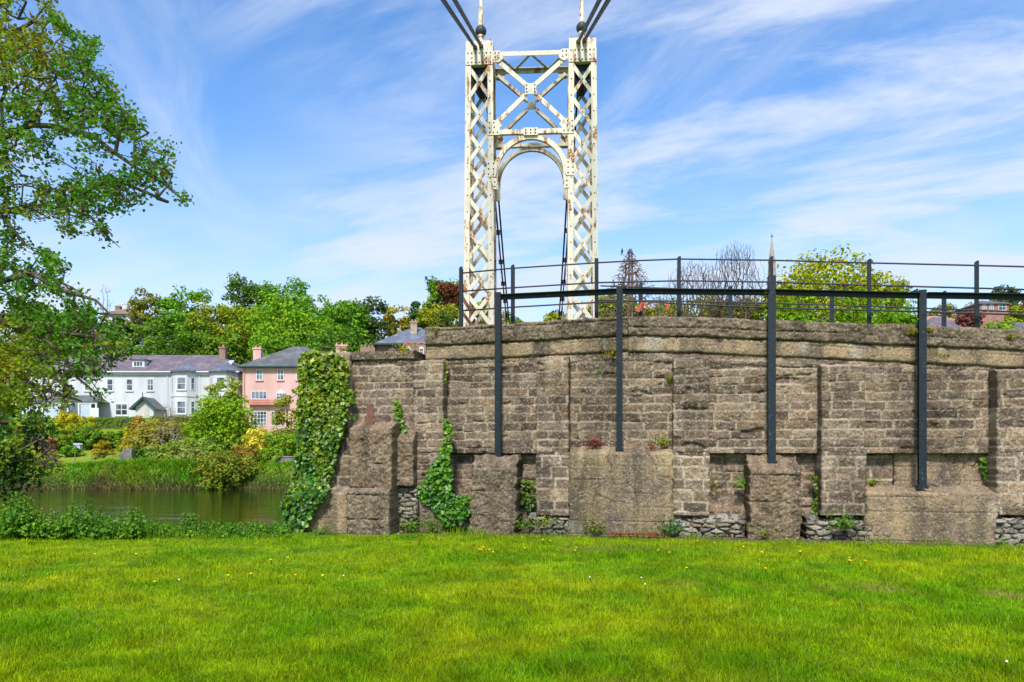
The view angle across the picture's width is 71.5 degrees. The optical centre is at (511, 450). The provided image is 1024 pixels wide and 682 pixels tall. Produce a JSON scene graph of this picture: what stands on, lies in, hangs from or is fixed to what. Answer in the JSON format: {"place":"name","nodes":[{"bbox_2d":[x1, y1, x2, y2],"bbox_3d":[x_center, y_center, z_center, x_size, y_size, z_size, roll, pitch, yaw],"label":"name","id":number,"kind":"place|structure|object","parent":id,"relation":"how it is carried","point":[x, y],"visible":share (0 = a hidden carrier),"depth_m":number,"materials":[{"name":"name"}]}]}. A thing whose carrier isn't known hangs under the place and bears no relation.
{"place":"outdoors","nodes":[
{"label":"outdoors","id":0,"kind":"place"},
{"bbox_2d":[0,489,293,531],"bbox_3d":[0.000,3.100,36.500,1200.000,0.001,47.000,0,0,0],"label":"river water","id":1,"kind":"structure","parent":0,"point":[237,506],"depth_m":42.61,"materials":[{"name":"green liquid"}]},
{"bbox_2d":[0,516,293,538],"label":"rank grass","id":2,"kind":"structure","parent":0,"point":[179,530],"depth_m":13.07,"materials":[{"name":"green plant"}]},
{"bbox_2d":[0,349,1023,681],"bbox_3d":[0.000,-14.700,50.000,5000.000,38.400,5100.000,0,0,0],"label":"ground","id":3,"kind":"structure","parent":0,"point":[88,455],"depth_m":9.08,"materials":[{"name":"green plant"}]},
{"bbox_2d":[0,407,56,504],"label":"laurel bush","id":4,"kind":"object","parent":3,"relation":"on","point":[14,481],"visible":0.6,"depth_m":15.54,"materials":[{"name":"green plant"}]},
{"bbox_2d":[10,415,73,440],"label":"shrub","id":5,"kind":"object","parent":3,"relation":"on","point":[50,427],"visible":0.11,"depth_m":72.11,"materials":[{"name":"green plant"}]},
{"bbox_2d":[42,430,73,450],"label":"shrub","id":6,"kind":"object","parent":3,"relation":"on","point":[62,438],"visible":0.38,"depth_m":70.77,"materials":[{"name":"green plant"}]},
{"bbox_2d":[41,312,99,357],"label":"broadleaf tree","id":7,"kind":"object","parent":3,"relation":"on","point":[56,344],"visible":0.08,"depth_m":110.05,"materials":[{"name":"green plant"}]},
{"bbox_2d":[55,410,86,427],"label":"shrub","id":8,"kind":"object","parent":3,"relation":"on","point":[64,418],"visible":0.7,"depth_m":79.19,"materials":[{"name":"yellow plant"}]},
{"bbox_2d":[58,445,84,456],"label":"shrub","id":9,"kind":"object","parent":3,"relation":"on","point":[68,450],"visible":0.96,"depth_m":66.52,"materials":[{"name":"green plant"}]},
{"bbox_2d":[55,421,96,442],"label":"shrub","id":10,"kind":"object","parent":3,"relation":"on","point":[70,427],"visible":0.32,"depth_m":75.37,"materials":[{"name":"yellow plant"}]},
{"bbox_2d":[72,426,111,449],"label":"shrub","id":11,"kind":"object","parent":3,"relation":"on","point":[88,437],"visible":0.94,"depth_m":72.31,"materials":[{"name":"green plant"}]},
{"bbox_2d":[0,0,194,476],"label":"alder tree","id":12,"kind":"object","parent":3,"relation":"on","point":[41,323],"visible":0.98,"depth_m":15.42,"materials":[{"name":"green plant"}]},
{"bbox_2d":[91,440,115,454],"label":"shrub","id":13,"kind":"object","parent":3,"relation":"on","point":[102,445],"visible":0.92,"depth_m":67.71,"materials":[{"name":"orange plant"}]},
{"bbox_2d":[104,429,123,447],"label":"shrub","id":14,"kind":"object","parent":3,"relation":"on","point":[114,436],"visible":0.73,"depth_m":73.50,"materials":[{"name":"green plant"}]},
{"bbox_2d":[84,416,146,428],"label":"clipped hedge","id":15,"kind":"object","parent":3,"relation":"on","point":[112,422],"visible":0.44,"depth_m":79.10,"materials":[{"name":"green plant"}]},
{"bbox_2d":[111,315,139,345],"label":"broadleaf tree","id":16,"kind":"object","parent":3,"relation":"on","point":[120,319],"visible":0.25,"depth_m":126.97,"materials":[{"name":"green plant"}]},
{"bbox_2d":[100,302,155,354],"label":"hill house","id":17,"kind":"structure","parent":3,"relation":"on","point":[120,310],"depth_m":150.19,"materials":[{"name":"brown tile"}]},
{"bbox_2d":[15,344,242,418],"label":"white house","id":18,"kind":"structure","parent":3,"relation":"on","point":[145,386],"depth_m":88.00,"materials":[{"name":"white paint"}]},
{"bbox_2d":[115,402,127,415],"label":"window","id":19,"kind":"structure","parent":18,"relation":"in","point":[121,408],"depth_m":87.97,"materials":[{"name":"white glass"}]},
{"bbox_2d":[117,431,149,450],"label":"shrub","id":20,"kind":"object","parent":3,"relation":"on","point":[124,444],"visible":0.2,"depth_m":65.53,"materials":[{"name":"yellow plant"}]},
{"bbox_2d":[127,445,153,458],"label":"shrub","id":21,"kind":"object","parent":3,"relation":"on","point":[144,451],"visible":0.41,"depth_m":61.47,"materials":[{"name":"green plant"}]},
{"bbox_2d":[127,415,154,435],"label":"shrub","id":22,"kind":"object","parent":3,"relation":"on","point":[132,426],"visible":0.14,"depth_m":71.47,"materials":[{"name":"yellow plant"}]},
{"bbox_2d":[125,287,161,326],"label":"broadleaf tree","id":23,"kind":"object","parent":3,"relation":"on","point":[139,307],"visible":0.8,"depth_m":120.85,"materials":[{"name":"yellow plant"}]},
{"bbox_2d":[0,490,292,539],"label":"nettles","id":24,"kind":"object","parent":3,"relation":"on","point":[17,518],"visible":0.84,"depth_m":13.04,"materials":[{"name":"green plant"}]},
{"bbox_2d":[122,320,170,354],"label":"broadleaf tree","id":25,"kind":"object","parent":3,"relation":"on","point":[141,331],"visible":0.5,"depth_m":101.02,"materials":[{"name":"green plant"}]},
{"bbox_2d":[1,455,299,488],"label":"bank grass","id":26,"kind":"structure","parent":3,"relation":"on","point":[145,463],"depth_m":57.68,"materials":[{"name":"green plant"}]},
{"bbox_2d":[128,418,184,452],"bbox_3d":[-32.411,-0.833,65.118,4.790,4.321,3.806,0,0,0],"label":"shrub","id":27,"kind":"object","parent":3,"relation":"on","point":[142,438],"visible":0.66,"depth_m":64.15,"materials":[{"name":"yellow plant"}]},
{"bbox_2d":[133,339,189,354],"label":"broadleaf tree","id":28,"kind":"object","parent":3,"relation":"on","point":[171,351],"visible":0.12,"depth_m":97.38,"materials":[{"name":"green plant"}]},
{"bbox_2d":[141,308,185,351],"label":"broadleaf tree","id":29,"kind":"object","parent":3,"relation":"on","point":[169,324],"visible":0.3,"depth_m":106.70,"materials":[{"name":"green plant"}]},
{"bbox_2d":[148,424,185,443],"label":"bare shrub","id":30,"kind":"object","parent":3,"relation":"on","point":[172,435],"visible":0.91,"depth_m":63.66,"materials":[{"name":"brown plant"}]},
{"bbox_2d":[148,415,195,423],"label":"clipped hedge","id":31,"kind":"object","parent":3,"relation":"on","point":[180,419],"visible":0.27,"depth_m":78.15,"materials":[{"name":"green plant"}]},
{"bbox_2d":[146,439,202,459],"bbox_3d":[-29.191,0.398,61.559,5.320,2.834,3.458,0,0,0],"label":"shrub","id":32,"kind":"object","parent":3,"relation":"on","point":[171,449],"visible":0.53,"depth_m":60.63,"materials":[{"name":"green plant"}]},
{"bbox_2d":[146,285,212,339],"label":"broadleaf tree","id":33,"kind":"object","parent":3,"relation":"on","point":[172,304],"visible":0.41,"depth_m":114.81,"materials":[{"name":"green plant"}]},
{"bbox_2d":[152,322,213,354],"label":"broadleaf tree","id":34,"kind":"object","parent":3,"relation":"on","point":[188,338],"visible":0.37,"depth_m":101.59,"materials":[{"name":"green plant"}]},
{"bbox_2d":[171,446,206,460],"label":"shrub","id":35,"kind":"object","parent":3,"relation":"on","point":[191,453],"visible":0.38,"depth_m":60.12,"materials":[{"name":"green plant"}]},
{"bbox_2d":[176,311,222,354],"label":"broadleaf tree","id":36,"kind":"object","parent":3,"relation":"on","point":[201,323],"visible":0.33,"depth_m":104.30,"materials":[{"name":"green plant"}]},
{"bbox_2d":[186,436,224,455],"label":"shrub","id":37,"kind":"object","parent":3,"relation":"on","point":[207,444],"visible":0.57,"depth_m":61.88,"materials":[{"name":"green plant"}]},
{"bbox_2d":[193,298,241,354],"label":"broadleaf tree","id":38,"kind":"object","parent":3,"relation":"on","point":[219,318],"visible":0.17,"depth_m":112.68,"materials":[{"name":"green plant"}]},
{"bbox_2d":[175,394,266,454],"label":"shrub","id":39,"kind":"object","parent":3,"relation":"on","point":[219,419],"visible":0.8,"depth_m":66.80,"materials":[{"name":"green plant"}]},
{"bbox_2d":[193,328,251,364],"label":"broadleaf tree","id":40,"kind":"object","parent":3,"relation":"on","point":[233,344],"visible":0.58,"depth_m":99.78,"materials":[{"name":"green plant"}]},
{"bbox_2d":[201,375,248,415],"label":"birch tree","id":41,"kind":"object","parent":3,"relation":"on","point":[234,385],"visible":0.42,"depth_m":76.39,"materials":[{"name":"green plant"}]},
{"bbox_2d":[187,447,264,489],"bbox_3d":[-23.278,1.634,57.793,5.098,3.949,4.922,0,0,44],"label":"shrub","id":42,"kind":"object","parent":3,"relation":"on","point":[215,461],"visible":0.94,"depth_m":56.81,"materials":[{"name":"green plant"}]},
{"bbox_2d":[215,304,270,362],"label":"broadleaf tree","id":43,"kind":"object","parent":3,"relation":"on","point":[238,326],"visible":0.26,"depth_m":104.56,"materials":[{"name":"green plant"}]},
{"bbox_2d":[226,443,261,461],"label":"shrub","id":44,"kind":"object","parent":3,"relation":"on","point":[248,449],"visible":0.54,"depth_m":59.94,"materials":[{"name":"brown plant"}]},
{"bbox_2d":[221,270,288,343],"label":"broadleaf tree","id":45,"kind":"object","parent":3,"relation":"on","point":[247,292],"visible":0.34,"depth_m":127.84,"materials":[{"name":"green plant"}]},
{"bbox_2d":[241,428,270,449],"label":"shrub","id":46,"kind":"object","parent":3,"relation":"on","point":[258,443],"visible":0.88,"depth_m":64.41,"materials":[{"name":"yellow plant"}]},
{"bbox_2d":[253,447,285,462],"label":"shrub","id":47,"kind":"object","parent":3,"relation":"on","point":[266,454],"visible":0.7,"depth_m":60.43,"materials":[{"name":"green plant"}]},
{"bbox_2d":[245,324,305,360],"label":"broadleaf tree","id":48,"kind":"object","parent":3,"relation":"on","point":[266,344],"visible":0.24,"depth_m":96.86,"materials":[{"name":"green plant"}]},
{"bbox_2d":[263,432,298,455],"bbox_3d":[-20.622,-0.193,63.934,3.118,2.960,3.338,0,0,-42],"label":"shrub","id":49,"kind":"object","parent":3,"relation":"on","point":[288,448],"visible":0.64,"depth_m":63.36,"materials":[{"name":"green plant"}]},
{"bbox_2d":[250,275,315,336],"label":"broadleaf tree","id":50,"kind":"object","parent":3,"relation":"on","point":[299,292],"visible":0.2,"depth_m":126.09,"materials":[{"name":"green plant"}]},
{"bbox_2d":[269,388,297,442],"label":"birch tree","id":51,"kind":"object","parent":3,"relation":"on","point":[277,419],"visible":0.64,"depth_m":70.56,"materials":[{"name":"green plant"}]},
{"bbox_2d":[235,289,346,355],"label":"chestnut tree","id":52,"kind":"object","parent":3,"relation":"on","point":[298,320],"visible":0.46,"depth_m":101.75,"materials":[{"name":"green plant"}]},
{"bbox_2d":[237,342,348,431],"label":"pink house","id":53,"kind":"structure","parent":3,"relation":"on","point":[268,380],"depth_m":85.00,"materials":[{"name":"pink paint"}]},
{"bbox_2d":[254,411,266,425],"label":"window","id":54,"kind":"structure","parent":53,"relation":"in","point":[262,414],"depth_m":84.97,"materials":[{"name":"white glass"}]},
{"bbox_2d":[291,294,327,350],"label":"broadleaf tree","id":55,"kind":"object","parent":3,"relation":"on","point":[305,306],"visible":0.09,"depth_m":122.30,"materials":[{"name":"green plant"}]},
{"bbox_2d":[300,323,372,352],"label":"broadleaf tree","id":56,"kind":"object","parent":3,"relation":"on","point":[319,346],"visible":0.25,"depth_m":96.30,"materials":[{"name":"green plant"}]},
{"bbox_2d":[311,294,372,351],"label":"broadleaf tree","id":57,"kind":"object","parent":3,"relation":"on","point":[337,314],"visible":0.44,"depth_m":108.73,"materials":[{"name":"green plant"}]},
{"bbox_2d":[346,295,397,351],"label":"tree","id":58,"kind":"object","parent":3,"relation":"on","point":[381,325],"visible":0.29,"depth_m":111.25,"materials":[{"name":"green plant"}]},
{"bbox_2d":[380,304,409,336],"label":"broadleaf tree","id":59,"kind":"object","parent":3,"relation":"on","point":[403,322],"visible":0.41,"depth_m":122.59,"materials":[{"name":"yellow plant"}]},
{"bbox_2d":[372,319,453,354],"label":"brick house","id":60,"kind":"structure","parent":3,"relation":"on","point":[415,333],"depth_m":95.02,"materials":[{"name":"grey tile"}]},
{"bbox_2d":[406,301,420,328],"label":"conifer tree","id":61,"kind":"object","parent":3,"relation":"on","point":[414,309],"visible":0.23,"depth_m":117.46,"materials":[{"name":"green plant"}]},
{"bbox_2d":[417,303,458,329],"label":"broadleaf tree","id":62,"kind":"object","parent":3,"relation":"on","point":[427,315],"visible":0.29,"depth_m":103.22,"materials":[{"name":"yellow plant"}]},
{"bbox_2d":[418,275,463,316],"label":"broadleaf tree","id":63,"kind":"object","parent":3,"relation":"on","point":[435,296],"visible":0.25,"depth_m":110.65,"materials":[{"name":"green plant"}]},
{"bbox_2d":[428,307,458,326],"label":"broadleaf tree","id":64,"kind":"object","parent":3,"relation":"on","point":[444,314],"visible":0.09,"depth_m":97.53,"materials":[{"name":"green plant"}]},
{"bbox_2d":[436,281,463,309],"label":"copper beech","id":65,"kind":"object","parent":3,"relation":"on","point":[447,290],"visible":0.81,"depth_m":106.96,"materials":[{"name":"brown plant"}]},
{"bbox_2d":[579,294,638,317],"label":"broadleaf tree","id":66,"kind":"object","parent":3,"relation":"on","point":[601,308],"visible":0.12,"depth_m":81.68,"materials":[{"name":"green plant"}]},
{"bbox_2d":[599,249,665,317],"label":"larch tree","id":67,"kind":"object","parent":3,"relation":"on","point":[629,312],"visible":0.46,"depth_m":75.85,"materials":[{"name":"plant"}]},
{"bbox_2d":[305,316,1023,544],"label":"abutment wall","id":68,"kind":"structure","parent":3,"relation":"on","point":[846,408],"depth_m":13.36,"materials":[{"name":"grey stone"}]},
{"bbox_2d":[279,349,354,532],"bbox_3d":[-3.871,-0.208,14.170,1.466,3.689,0.620,0,0,9],"label":"ivy","id":69,"kind":"object","parent":68,"relation":"attached to","point":[319,436],"visible":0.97,"depth_m":14.28,"materials":[{"name":"green plant"}]},
{"bbox_2d":[392,400,406,433],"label":"ivy","id":70,"kind":"object","parent":68,"relation":"attached to","point":[398,416],"visible":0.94,"depth_m":14.19,"materials":[{"name":"green plant"}]},
{"bbox_2d":[410,513,454,530],"bbox_3d":[-1.501,1.359,13.952,0.959,0.422,0.586,0,0,0],"label":"wall plant","id":71,"kind":"object","parent":68,"relation":"attached to","point":[431,526],"depth_m":13.91,"materials":[{"name":"green plant"}]},
{"bbox_2d":[416,418,471,528],"bbox_3d":[-1.325,0.440,14.021,1.190,2.201,0.234,0,0,10],"label":"ivy","id":72,"kind":"object","parent":68,"relation":"attached to","point":[457,505],"visible":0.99,"depth_m":14.00,"materials":[{"name":"green plant"}]},
{"bbox_2d":[463,270,472,325],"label":"stay bars","id":73,"kind":"object","parent":68,"relation":"attached to","point":[467,319],"visible":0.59,"depth_m":15.01,"materials":[{"name":"white paint"}]},
{"bbox_2d":[519,478,535,510],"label":"ivy","id":74,"kind":"object","parent":68,"relation":"attached to","point":[527,497],"visible":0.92,"depth_m":14.11,"materials":[{"name":"green plant"}]},
{"bbox_2d":[463,0,597,326],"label":"bridge tower","id":75,"kind":"structure","parent":68,"relation":"on","point":[483,74],"depth_m":16.06,"materials":[{"name":"white metal"}]},
{"bbox_2d":[441,0,476,49],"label":"suspension cable","id":76,"kind":"object","parent":75,"relation":"attached to","point":[453,15],"visible":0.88,"depth_m":12.24,"materials":[{"name":"grey metal"}]},
{"bbox_2d":[452,0,482,47],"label":"suspension cable","id":77,"kind":"object","parent":75,"relation":"attached to","point":[463,15],"visible":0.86,"depth_m":12.39,"materials":[{"name":"grey metal"}]},
{"bbox_2d":[485,96,507,323],"bbox_3d":[-0.231,-5.662,26.486,0.144,6.524,19.411,0,0,2],"label":"suspension cable","id":78,"kind":"object","parent":75,"relation":"attached to","point":[501,263],"visible":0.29,"depth_m":23.28,"materials":[{"name":"blue black paint"}]},
{"bbox_2d":[498,201,509,323],"bbox_3d":[-0.142,-5.969,26.486,0.052,5.909,19.421,0,0,2],"label":"suspension cable","id":79,"kind":"object","parent":75,"relation":"attached to","point":[503,256],"visible":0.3,"depth_m":22.85,"materials":[{"name":"metal"}]},
{"bbox_2d":[558,200,566,319],"bbox_3d":[1.770,-6.038,26.481,0.052,5.771,19.626,0,0,2],"label":"suspension cable","id":80,"kind":"object","parent":75,"relation":"attached to","point":[563,256],"visible":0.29,"depth_m":22.93,"materials":[{"name":"metal"}]},
{"bbox_2d":[560,93,577,319],"bbox_3d":[1.858,-5.662,26.480,0.143,6.524,19.637,0,0,2],"label":"suspension cable","id":81,"kind":"object","parent":75,"relation":"attached to","point":[564,282],"visible":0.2,"depth_m":23.81,"materials":[{"name":"black metal"}]},
{"bbox_2d":[576,0,601,43],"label":"suspension cable","id":82,"kind":"object","parent":75,"relation":"attached to","point":[591,15],"visible":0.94,"depth_m":12.11,"materials":[{"name":"metal"}]},
{"bbox_2d":[582,0,610,42],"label":"suspension cable","id":83,"kind":"object","parent":75,"relation":"attached to","point":[599,14],"visible":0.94,"depth_m":11.97,"materials":[{"name":"metal"}]},
{"bbox_2d":[570,514,607,534],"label":"wall plant","id":84,"kind":"object","parent":68,"relation":"attached to","point":[595,529],"depth_m":13.29,"materials":[{"name":"green plant"}]},
{"bbox_2d":[646,516,690,533],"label":"wall plant","id":85,"kind":"object","parent":68,"relation":"attached to","point":[668,529],"depth_m":13.04,"materials":[{"name":"green plant"}]},
{"bbox_2d":[459,256,1023,327],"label":"path railing","id":86,"kind":"object","parent":68,"relation":"on","point":[976,288],"visible":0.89,"depth_m":13.51,"materials":[{"name":"black metal"}]},
{"bbox_2d":[495,275,1023,488],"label":"beam barrier","id":87,"kind":"object","parent":68,"relation":"attached to","point":[771,292],"visible":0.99,"depth_m":12.99,"materials":[{"name":"black metal"}]},
{"bbox_2d":[600,282,1023,326],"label":"path railing","id":88,"kind":"object","parent":68,"relation":"on","point":[832,305],"visible":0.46,"depth_m":14.99,"materials":[{"name":"black metal"}]},
{"bbox_2d":[810,475,819,517],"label":"ivy","id":89,"kind":"object","parent":68,"relation":"attached to","point":[815,501],"visible":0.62,"depth_m":13.08,"materials":[{"name":"green plant"}]},
{"bbox_2d":[815,508,873,530],"bbox_3d":[5.790,1.193,12.470,0.957,0.398,0.505,0,0,0],"label":"wall plant","id":90,"kind":"object","parent":68,"relation":"attached to","point":[841,524],"depth_m":12.47,"materials":[{"name":"green plant"}]},
{"bbox_2d":[653,295,724,317],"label":"broadleaf tree","id":91,"kind":"object","parent":3,"relation":"on","point":[675,314],"visible":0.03,"depth_m":76.22,"materials":[{"name":"green plant"}]},
{"bbox_2d":[654,258,733,317],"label":"bare tree","id":92,"kind":"object","parent":3,"relation":"on","point":[686,309],"visible":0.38,"depth_m":71.69,"materials":[{"name":"brown plant"}]},
{"bbox_2d":[421,525,1023,548],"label":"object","id":93,"kind":"structure","parent":3,"relation":"on","point":[584,536],"depth_m":12.85,"materials":[{"name":"green plant"}]},
{"bbox_2d":[702,241,766,319],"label":"bare tree","id":94,"kind":"object","parent":3,"relation":"on","point":[737,298],"visible":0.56,"depth_m":69.76,"materials":[{"name":"brown plant"}]},
{"bbox_2d":[702,296,766,319],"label":"broadleaf tree","id":95,"kind":"object","parent":3,"relation":"on","point":[754,316],"visible":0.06,"depth_m":72.16,"materials":[{"name":"green plant"}]},
{"bbox_2d":[759,243,899,323],"bbox_3d":[28.944,-8.780,65.962,12.129,19.886,11.591,0,0,0],"label":"sycamore tree","id":96,"kind":"object","parent":3,"relation":"on","point":[811,274],"visible":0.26,"depth_m":64.37,"materials":[{"name":"green plant"}]},
{"bbox_2d":[747,282,918,324],"bbox_3d":[27.506,-6.377,61.754,13.615,15.982,12.835,0,0,42],"label":"broadleaf tree","id":97,"kind":"object","parent":3,"relation":"on","point":[847,314],"visible":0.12,"depth_m":60.41,"materials":[{"name":"green plant"}]},
{"bbox_2d":[840,268,915,323],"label":"sycamore tree","id":98,"kind":"object","parent":3,"relation":"on","point":[898,289],"visible":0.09,"depth_m":66.62,"materials":[{"name":"green plant"}]},
{"bbox_2d":[873,309,928,324],"bbox_3d":[33.959,-5.424,61.982,5.647,13.981,4.926,0,0,0],"label":"broadleaf tree","id":99,"kind":"object","parent":3,"relation":"on","point":[913,319],"visible":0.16,"depth_m":61.15,"materials":[{"name":"green plant"}]},
{"bbox_2d":[927,317,968,326],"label":"house","id":100,"kind":"structure","parent":3,"relation":"on","point":[937,321],"depth_m":116.55,"materials":[{"name":"grey brick"}]},
{"bbox_2d":[954,311,984,327],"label":"purple tree","id":101,"kind":"object","parent":3,"relation":"on","point":[967,318],"visible":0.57,"depth_m":109.38,"materials":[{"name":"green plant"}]},
{"bbox_2d":[953,300,1010,327],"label":"house","id":102,"kind":"structure","parent":3,"relation":"on","point":[988,305],"depth_m":130.00,"materials":[{"name":"paint"}]},
{"bbox_2d":[980,318,1015,329],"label":"broadleaf tree","id":103,"kind":"object","parent":3,"relation":"on","point":[1003,325],"visible":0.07,"depth_m":90.18,"materials":[{"name":"green plant"}]},
{"bbox_2d":[990,284,1021,307],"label":"pine tree","id":104,"kind":"object","parent":3,"relation":"on","point":[1008,291],"visible":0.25,"depth_m":188.61,"materials":[{"name":"green plant"}]},
{"bbox_2d":[1003,303,1023,322],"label":"broadleaf tree","id":105,"kind":"object","parent":3,"relation":"on","point":[1015,317],"visible":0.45,"depth_m":103.21,"materials":[{"name":"yellow plant"}]},
{"bbox_2d":[0,0,1023,347],"label":"sky","id":106,"kind":"structure","parent":0,"point":[323,144],"materials":[{"name":"blue"}]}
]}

